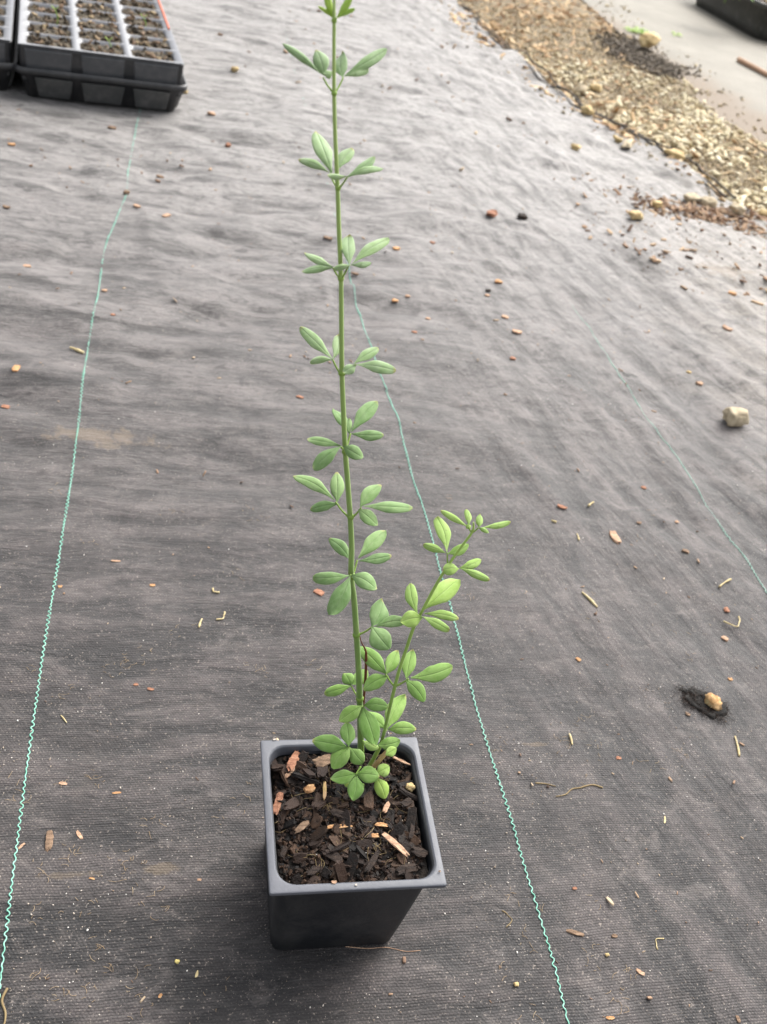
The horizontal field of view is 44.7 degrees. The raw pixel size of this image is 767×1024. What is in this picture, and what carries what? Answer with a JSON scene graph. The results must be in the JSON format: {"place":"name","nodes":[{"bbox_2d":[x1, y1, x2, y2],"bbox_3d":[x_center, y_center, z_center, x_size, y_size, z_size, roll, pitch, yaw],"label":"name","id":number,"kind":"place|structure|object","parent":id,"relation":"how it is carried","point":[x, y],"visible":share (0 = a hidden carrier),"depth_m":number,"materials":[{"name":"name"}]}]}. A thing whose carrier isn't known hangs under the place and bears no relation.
{"place":"outdoors","nodes":[
{"label":"outdoors","id":0,"kind":"place"},
{"bbox_2d":[583,0,766,154],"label":"path","id":1,"kind":"structure","parent":0,"point":[715,44],"depth_m":3.05,"materials":[{"name":"grey concrete"}]},
{"bbox_2d":[625,26,655,32],"bbox_3d":[0.827,-1.569,3.033,0.092,0.016,0.090,-22,50,-37],"label":"weed","id":2,"kind":"object","parent":1,"relation":"on","point":[641,30],"visible":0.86,"depth_m":3.03,"materials":[{"name":"green plant"}]},
{"bbox_2d":[595,0,766,148],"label":"path crumbs","id":3,"kind":"object","parent":1,"relation":"on","point":[713,109],"visible":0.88,"depth_m":2.58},
{"bbox_2d":[696,0,766,40],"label":"planter tray","id":4,"kind":"object","parent":1,"relation":"on","point":[748,17],"visible":1,"depth_m":3.48,"materials":[{"name":"plastic"}]},
{"bbox_2d":[736,57,766,76],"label":"wooden stick","id":5,"kind":"object","parent":1,"relation":"on","point":[750,65],"visible":1,"depth_m":2.92,"materials":[{"name":"beige wood"}]},
{"label":"ground","id":6,"kind":"structure","parent":0,"visible":0},
{"bbox_2d":[0,0,766,1023],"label":"weed fabric","id":7,"kind":"object","parent":6,"relation":"on","point":[250,420],"visible":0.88,"depth_m":0.81,"materials":[{"name":"grey fabric"}]},
{"bbox_2d":[1,987,8,1023],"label":"dry rootlet","id":8,"kind":"object","parent":7,"relation":"on","point":[2,1002],"visible":1,"depth_m":0.46,"materials":[{"name":"beige plant"}]},
{"bbox_2d":[1,404,10,408],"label":"bark chip","id":9,"kind":"object","parent":7,"relation":"on","point":[4,406],"visible":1,"depth_m":0.84,"materials":[{"name":"brown wood"}]},
{"bbox_2d":[0,0,19,90],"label":"carrying tray","id":10,"kind":"object","parent":7,"relation":"on","point":[5,80],"visible":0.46,"depth_m":1.45,"materials":[{"name":"plastic"}]},
{"bbox_2d":[0,0,15,74],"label":"cell insert","id":11,"kind":"object","parent":10,"relation":"on","point":[6,47],"visible":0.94,"depth_m":1.45,"materials":[{"name":"plastic"}]},
{"bbox_2d":[0,0,6,37],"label":"seed compost","id":12,"kind":"object","parent":11,"relation":"in","point":[3,2],"visible":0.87,"depth_m":1.53,"materials":[{"name":"brown soil"}]},
{"bbox_2d":[0,0,2,33],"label":"compost crumbs","id":13,"kind":"object","parent":12,"relation":"on","point":[1,13],"visible":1,"depth_m":1.50,"materials":[{"name":"brown soil"}]},
{"bbox_2d":[12,365,20,371],"bbox_3d":[-0.343,-0.135,0.871,0.007,0.001,0.012,3,39,-14],"label":"bark chip","id":14,"kind":"object","parent":7,"relation":"on","point":[16,368],"visible":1,"depth_m":0.87,"materials":[{"name":"brown wood"}]},
{"bbox_2d":[45,830,53,851],"bbox_3d":[-0.192,0.189,0.534,0.004,0.002,0.014,3,39,-14],"label":"bark chip","id":15,"kind":"object","parent":7,"relation":"on","point":[49,840],"visible":1,"depth_m":0.53,"materials":[{"name":"beige wood"}]},
{"bbox_2d":[70,346,83,353],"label":"straw piece","id":16,"kind":"object","parent":7,"relation":"on","point":[78,350],"visible":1,"depth_m":0.94,"materials":[{"name":"beige plant"}]},
{"bbox_2d":[76,830,82,838],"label":"bark chip","id":17,"kind":"object","parent":7,"relation":"on","point":[78,833],"visible":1,"depth_m":0.54,"materials":[{"name":"beige wood"}]},
{"bbox_2d":[13,0,187,111],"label":"carrying tray","id":18,"kind":"object","parent":7,"relation":"on","point":[50,84],"visible":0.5,"depth_m":1.48,"materials":[{"name":"plastic"}]},
{"bbox_2d":[17,0,183,96],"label":"cell insert","id":19,"kind":"object","parent":18,"relation":"on","point":[52,58],"visible":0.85,"depth_m":1.48,"materials":[{"name":"plastic"}]},
{"bbox_2d":[26,0,172,60],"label":"seed compost","id":20,"kind":"object","parent":19,"relation":"in","point":[90,35],"visible":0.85,"depth_m":1.55,"materials":[{"name":"brown soil"}]},
{"bbox_2d":[28,0,172,59],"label":"compost crumbs","id":21,"kind":"object","parent":20,"relation":"on","point":[91,14],"visible":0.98,"depth_m":1.55,"materials":[{"name":"brown soil"}]},
{"bbox_2d":[157,0,169,29],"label":"orange strip","id":22,"kind":"object","parent":19,"relation":"on","point":[165,19],"visible":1,"depth_m":1.69,"materials":[{"name":"plastic"}]},
{"bbox_2d":[230,66,238,71],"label":"pebble","id":23,"kind":"object","parent":7,"relation":"on","point":[234,69],"visible":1,"depth_m":1.77,"materials":[{"name":"yellow stone"}]},
{"bbox_2d":[313,589,324,595],"bbox_3d":[-0.051,0.063,0.732,0.009,0.002,0.008,3,39,-14],"label":"bark chip","id":24,"kind":"object","parent":7,"relation":"on","point":[318,592],"visible":1,"depth_m":0.73,"materials":[{"name":"brown wood"}]},
{"bbox_2d":[6,482,693,1021],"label":"dry fibres","id":25,"kind":"object","parent":7,"relation":"on","point":[220,824],"visible":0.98,"depth_m":0.54,"materials":[{"name":"beige plant"}]},
{"bbox_2d":[260,737,446,949],"bbox_3d":[-0.025,0.188,0.517,0.090,0.083,0.090,3,39,-14],"label":"plant pot","id":26,"kind":"object","parent":7,"relation":"on","point":[311,916],"visible":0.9,"depth_m":0.49,"materials":[{"name":"plastic"}]},
{"bbox_2d":[270,750,428,889],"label":"soil chunks","id":27,"kind":"object","parent":26,"relation":"in","point":[340,869],"visible":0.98,"depth_m":0.49,"materials":[{"name":"brown soil"}]},
{"bbox_2d":[273,792,282,814],"bbox_3d":[-0.056,0.154,0.492,0.008,0.002,0.015,3,39,-14],"label":"bark piece","id":28,"kind":"object","parent":27,"relation":"on","point":[277,804],"visible":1,"depth_m":0.49,"materials":[{"name":"wood"}]},
{"bbox_2d":[279,846,286,857],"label":"bark piece","id":29,"kind":"object","parent":27,"relation":"on","point":[283,851],"visible":1,"depth_m":0.47,"materials":[{"name":"brown wood"}]},
{"bbox_2d":[285,768,294,777],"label":"bark piece","id":30,"kind":"object","parent":27,"relation":"on","point":[287,775],"visible":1,"depth_m":0.51,"materials":[{"name":"brown wood"}]},
{"bbox_2d":[286,750,299,770],"bbox_3d":[-0.049,0.137,0.513,0.009,0.003,0.014,3,39,-14],"label":"bark piece","id":31,"kind":"object","parent":27,"relation":"on","point":[292,761],"visible":1,"depth_m":0.51,"materials":[{"name":"brown wood"}]},
{"bbox_2d":[295,820,308,833],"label":"bark piece","id":32,"kind":"object","parent":27,"relation":"on","point":[301,826],"visible":1,"depth_m":0.48,"materials":[{"name":"brown wood"}]},
{"bbox_2d":[303,784,315,792],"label":"bark piece","id":33,"kind":"object","parent":27,"relation":"on","point":[309,788],"visible":1,"depth_m":0.50,"materials":[{"name":"beige wood"}]},
{"bbox_2d":[306,865,319,875],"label":"bark piece","id":34,"kind":"object","parent":27,"relation":"on","point":[313,871],"visible":1,"depth_m":0.47,"materials":[{"name":"brown wood"}]},
{"bbox_2d":[312,754,330,766],"bbox_3d":[-0.034,0.138,0.516,0.012,0.001,0.009,3,39,-14],"label":"bark piece","id":35,"kind":"object","parent":27,"relation":"on","point":[322,760],"visible":0.93,"depth_m":0.52,"materials":[{"name":"brown wood"}]},
{"bbox_2d":[323,781,326,798],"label":"bark piece","id":36,"kind":"object","parent":27,"relation":"on","point":[324,790],"visible":1,"depth_m":0.50,"materials":[{"name":"beige wood"}]},
{"bbox_2d":[322,849,342,861],"bbox_3d":[-0.026,0.176,0.475,0.011,0.001,0.009,3,39,-14],"label":"bark piece","id":37,"kind":"object","parent":27,"relation":"on","point":[335,856],"visible":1,"depth_m":0.47,"materials":[{"name":"brown wood"}]},
{"bbox_2d":[329,808,343,817],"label":"bark piece","id":38,"kind":"object","parent":27,"relation":"on","point":[334,812],"visible":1,"depth_m":0.49,"materials":[{"name":"brown wood"}]},
{"bbox_2d":[327,824,352,828],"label":"bark piece","id":39,"kind":"object","parent":27,"relation":"on","point":[331,826],"visible":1,"depth_m":0.49,"materials":[{"name":"beige wood"}]},
{"bbox_2d":[275,755,405,880],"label":"pale rootlets","id":40,"kind":"object","parent":27,"relation":"on","point":[340,830],"visible":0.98,"depth_m":0.49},
{"bbox_2d":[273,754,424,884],"bbox_3d":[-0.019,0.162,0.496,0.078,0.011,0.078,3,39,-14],"label":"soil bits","id":41,"kind":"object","parent":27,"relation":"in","point":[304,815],"visible":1,"depth_m":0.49,"materials":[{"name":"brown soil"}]},
{"bbox_2d":[364,850,378,872],"bbox_3d":[-0.006,0.179,0.476,0.010,0.001,0.013,3,39,-14],"label":"bark piece","id":42,"kind":"object","parent":27,"relation":"on","point":[371,862],"visible":1,"depth_m":0.48,"materials":[{"name":"wood"}]},
{"bbox_2d":[371,833,378,837],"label":"bark piece","id":43,"kind":"object","parent":27,"relation":"on","point":[374,835],"visible":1,"depth_m":0.49,"materials":[{"name":"beige wood"}]},
{"bbox_2d":[375,822,387,826],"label":"bark piece","id":44,"kind":"object","parent":27,"relation":"on","point":[381,824],"visible":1,"depth_m":0.50,"materials":[{"name":"beige wood"}]},
{"bbox_2d":[382,801,389,812],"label":"bark piece","id":45,"kind":"object","parent":27,"relation":"on","point":[386,806],"visible":1,"depth_m":0.50,"materials":[{"name":"beige wood"}]},
{"bbox_2d":[382,832,408,856],"bbox_3d":[0.006,0.173,0.485,0.013,0.001,0.015,3,39,-14],"label":"bark piece","id":46,"kind":"object","parent":27,"relation":"on","point":[394,843],"visible":1,"depth_m":0.48,"materials":[{"name":"beige wood"}]},
{"bbox_2d":[393,756,409,764],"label":"bark piece","id":47,"kind":"object","parent":27,"relation":"on","point":[400,760],"visible":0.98,"depth_m":0.53,"materials":[{"name":"brown wood"}]},
{"bbox_2d":[395,863,417,874],"bbox_3d":[0.012,0.183,0.476,0.012,0.002,0.006,3,39,-14],"label":"bark piece","id":48,"kind":"object","parent":27,"relation":"on","point":[401,869],"visible":1,"depth_m":0.48,"materials":[{"name":"wood"}]},
{"bbox_2d":[400,797,412,806],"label":"bark piece","id":49,"kind":"object","parent":27,"relation":"on","point":[408,801],"visible":1,"depth_m":0.51,"materials":[{"name":"brown wood"}]},
{"bbox_2d":[405,782,414,791],"bbox_3d":[0.015,0.152,0.515,0.006,0.004,0.005,3,39,-14],"label":"fertiliser pellet","id":50,"kind":"object","parent":27,"relation":"on","point":[410,786],"visible":1,"depth_m":0.51,"materials":[{"name":"yellow stone"}]},
{"bbox_2d":[408,824,414,838],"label":"bark piece","id":51,"kind":"object","parent":27,"relation":"on","point":[411,832],"visible":1,"depth_m":0.49,"materials":[{"name":"wood"}]},
{"bbox_2d":[411,845,427,857],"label":"bark piece","id":52,"kind":"object","parent":27,"relation":"on","point":[420,852],"visible":1,"depth_m":0.48,"materials":[{"name":"wood"}]},
{"bbox_2d":[283,0,510,800],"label":"young plant","id":53,"kind":"object","parent":26,"relation":"in","point":[370,724],"visible":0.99,"depth_m":0.45,"materials":[{"name":"green plant"}]},
{"bbox_2d":[29,9,688,257],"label":"crumbs","id":54,"kind":"object","parent":7,"relation":"on","point":[625,245],"visible":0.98,"depth_m":1.86,"materials":[{"name":"brown soil"}]},
{"bbox_2d":[0,302,763,1023],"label":"white grit","id":55,"kind":"object","parent":7,"relation":"on","point":[388,732],"visible":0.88,"depth_m":0.62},
{"bbox_2d":[345,946,419,951],"bbox_3d":[0.000,0.245,0.523,0.042,0.001,0.006,3,39,-14],"label":"dry rootlet","id":56,"kind":"object","parent":7,"relation":"on","point":[379,947],"visible":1,"depth_m":0.52,"materials":[{"name":"beige plant"}]},
{"bbox_2d":[0,109,766,1016],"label":"bark crumbs","id":57,"kind":"object","parent":7,"relation":"on","point":[610,901],"visible":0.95,"depth_m":0.94,"materials":[{"name":"brown wood"}]},
{"bbox_2d":[486,209,497,216],"bbox_3d":[0.168,-0.462,1.443,0.021,0.008,0.015,-21,50,-36],"label":"bark chip","id":58,"kind":"object","parent":7,"relation":"on","point":[493,213],"visible":1,"depth_m":1.44,"materials":[{"name":"wood"}]},
{"bbox_2d":[512,329,521,333],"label":"bark chip","id":59,"kind":"object","parent":7,"relation":"on","point":[517,331],"visible":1,"depth_m":1.16,"materials":[{"name":"brown wood"}]},
{"bbox_2d":[517,213,527,219],"bbox_3d":[0.217,-0.463,1.459,0.017,0.009,0.015,3,39,-14],"label":"soil lump","id":60,"kind":"object","parent":7,"relation":"on","point":[522,216],"visible":1,"depth_m":1.46,"materials":[{"name":"black soil"}]},
{"bbox_2d":[557,504,567,508],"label":"bark chip","id":61,"kind":"object","parent":7,"relation":"on","point":[561,506],"visible":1,"depth_m":0.88,"materials":[{"name":"wood"}]},
{"bbox_2d":[566,929,583,936],"bbox_3d":[0.113,0.249,0.551,0.011,0.001,0.005,3,39,-14],"label":"bark chip","id":62,"kind":"object","parent":7,"relation":"on","point":[574,932],"visible":1,"depth_m":0.55,"materials":[{"name":"brown wood"}]},
{"bbox_2d":[571,143,581,150],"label":"stone","id":63,"kind":"object","parent":7,"relation":"on","point":[576,147],"visible":1,"depth_m":1.82,"materials":[{"name":"beige stone"}]},
{"bbox_2d":[556,784,602,796],"bbox_3d":[0.133,0.189,0.633,0.037,0.002,0.010,3,39,-14],"label":"dry rootlet","id":64,"kind":"object","parent":7,"relation":"on","point":[581,787],"visible":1,"depth_m":0.64,"materials":[{"name":"beige plant"}]},
{"bbox_2d":[580,105,594,115],"bbox_3d":[0.452,-0.890,2.065,0.032,0.020,0.028,37,43,27],"label":"stone","id":65,"kind":"object","parent":7,"relation":"on","point":[587,110],"visible":1,"depth_m":2.06,"materials":[{"name":"beige stone"}]},
{"bbox_2d":[582,592,597,607],"bbox_3d":[0.174,0.074,0.789,0.009,0.003,0.018,3,39,-14],"label":"straw piece","id":66,"kind":"object","parent":7,"relation":"on","point":[591,600],"visible":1,"depth_m":0.79,"materials":[{"name":"beige plant"}]},
{"bbox_2d":[606,1016,614,1019],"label":"bark chip","id":67,"kind":"object","parent":7,"relation":"on","point":[610,1017],"visible":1,"depth_m":0.52,"materials":[{"name":"beige wood"}]},
{"bbox_2d":[609,531,621,543],"bbox_3d":[0.215,0.023,0.865,0.009,0.003,0.019,3,39,-14],"label":"bark chip","id":68,"kind":"object","parent":7,"relation":"on","point":[614,536],"visible":1,"depth_m":0.86,"materials":[{"name":"brown wood"}]},
{"bbox_2d":[613,135,622,142],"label":"stone","id":69,"kind":"object","parent":7,"relation":"on","point":[616,138],"visible":1,"depth_m":1.92,"materials":[{"name":"beige stone"}]},
{"bbox_2d":[621,138,632,147],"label":"stone","id":70,"kind":"object","parent":7,"relation":"on","point":[627,143],"visible":1,"depth_m":1.91,"materials":[{"name":"beige stone"}]},
{"bbox_2d":[628,210,643,219],"bbox_3d":[0.423,-0.497,1.561,0.026,0.014,0.020,-12,45,-29],"label":"stone","id":71,"kind":"object","parent":7,"relation":"on","point":[635,215],"visible":1,"depth_m":1.56,"materials":[{"name":"beige stone"}]},
{"bbox_2d":[636,968,644,975],"bbox_3d":[0.149,0.267,0.540,0.005,0.001,0.005,3,39,-14],"label":"bark chip","id":72,"kind":"object","parent":7,"relation":"on","point":[639,971],"visible":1,"depth_m":0.54,"materials":[{"name":"beige wood"}]},
{"bbox_2d":[652,200,662,207],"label":"stone","id":73,"kind":"object","parent":7,"relation":"on","point":[657,203],"visible":1,"depth_m":1.64,"materials":[{"name":"beige stone"}]},
{"bbox_2d":[572,173,766,305],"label":"stray mulch","id":74,"kind":"object","parent":7,"relation":"on","point":[653,258],"visible":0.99,"depth_m":1.49,"materials":[{"name":"brown wood"}]},
{"bbox_2d":[664,148,684,159],"bbox_3d":[0.591,-0.728,1.895,0.040,0.019,0.045,3,39,-14],"label":"stone","id":75,"kind":"object","parent":7,"relation":"on","point":[677,154],"visible":0.94,"depth_m":1.88,"materials":[{"name":"beige stone"}]},
{"bbox_2d":[613,186,766,238],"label":"bark mulch","id":76,"kind":"object","parent":7,"relation":"on","point":[717,211],"visible":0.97,"depth_m":1.66,"materials":[{"name":"brown wood"}]},
{"bbox_2d":[683,193,700,202],"bbox_3d":[0.564,-0.574,1.703,0.035,0.014,0.030,3,39,-14],"label":"stone","id":77,"kind":"object","parent":7,"relation":"on","point":[690,197],"visible":0.98,"depth_m":1.70,"materials":[{"name":"beige stone"}]},
{"bbox_2d":[671,683,734,726],"bbox_3d":[0.247,0.145,0.718,0.052,0.011,0.033,25,39,14],"label":"torn hole","id":78,"kind":"object","parent":7,"relation":"on","point":[711,706],"visible":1,"depth_m":0.72,"materials":[{"name":"fabric"}]},
{"bbox_2d":[700,196,717,207],"bbox_3d":[0.593,-0.566,1.700,0.034,0.016,0.027,3,39,-14],"label":"stone","id":79,"kind":"object","parent":7,"relation":"on","point":[709,201],"visible":1,"depth_m":1.69,"materials":[{"name":"beige stone"}]},
{"bbox_2d":[723,324,732,330],"bbox_3d":[0.472,-0.253,1.281,0.015,0.004,0.008,36,43,26],"label":"bark chip","id":80,"kind":"object","parent":7,"relation":"on","point":[725,327],"visible":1,"depth_m":1.28,"materials":[{"name":"brown wood"}]},
{"bbox_2d":[723,616,740,626],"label":"straw piece","id":81,"kind":"object","parent":7,"relation":"on","point":[732,624],"visible":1,"depth_m":0.80,"materials":[{"name":"beige plant"}]},
{"bbox_2d":[728,290,736,295],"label":"bark chip","id":82,"kind":"object","parent":7,"relation":"on","point":[732,293],"visible":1,"depth_m":1.38,"materials":[{"name":"brown wood"}]},
{"bbox_2d":[722,407,748,426],"bbox_3d":[0.409,-0.111,1.081,0.030,0.019,0.022,-3,41,-20],"label":"stone","id":83,"kind":"object","parent":7,"relation":"on","point":[735,417],"visible":1,"depth_m":1.07,"materials":[{"name":"beige stone"}]},
{"bbox_2d":[728,202,745,214],"bbox_3d":[0.646,-0.552,1.699,0.032,0.018,0.025,3,39,-14],"label":"stone","id":84,"kind":"object","parent":7,"relation":"on","point":[736,208],"visible":1,"depth_m":1.69,"materials":[{"name":"beige stone"}]},
{"bbox_2d":[734,736,739,756],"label":"straw piece","id":85,"kind":"object","parent":7,"relation":"on","point":[738,750],"visible":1,"depth_m":0.69,"materials":[{"name":"beige plant"}]},
{"bbox_2d":[758,209,766,216],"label":"stone","id":86,"kind":"object","parent":7,"relation":"on","point":[763,212],"visible":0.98,"depth_m":1.71,"materials":[{"name":"beige stone"}]},
{"bbox_2d":[457,0,766,211],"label":"gravel bed","id":87,"kind":"object","parent":6,"relation":"on","point":[565,40],"visible":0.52,"depth_m":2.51,"materials":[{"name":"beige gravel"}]},
{"bbox_2d":[574,85,587,93],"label":"stone","id":88,"kind":"object","parent":87,"relation":"on","point":[581,89],"visible":1,"depth_m":2.22,"materials":[{"name":"beige stone"}]},
{"bbox_2d":[590,83,601,91],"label":"stone","id":89,"kind":"object","parent":87,"relation":"on","point":[596,87],"visible":1,"depth_m":2.26,"materials":[{"name":"beige stone"}]},
{"bbox_2d":[439,0,755,212],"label":"edge litter","id":90,"kind":"object","parent":87,"relation":"on","point":[623,133],"visible":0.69,"depth_m":2.26,"materials":[{"name":"gravel"}]},
{"bbox_2d":[438,0,766,220],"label":"gravel fines","id":91,"kind":"object","parent":87,"relation":"on","point":[735,167],"visible":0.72,"depth_m":2.35,"materials":[{"name":"beige gravel"}]},
{"bbox_2d":[575,26,707,80],"bbox_3d":[0.763,-1.352,2.751,0.398,0.027,0.575,3,39,-14],"label":"dark soil patch","id":92,"kind":"object","parent":87,"relation":"on","point":[648,59],"visible":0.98,"depth_m":2.70,"materials":[{"name":"black soil"}]},
{"bbox_2d":[639,32,660,47],"bbox_3d":[0.799,-1.420,2.804,0.050,0.040,0.119,28,40,17],"label":"stone","id":93,"kind":"object","parent":92,"relation":"on","point":[648,39],"visible":1,"depth_m":2.77,"materials":[{"name":"beige stone"}]}
]}

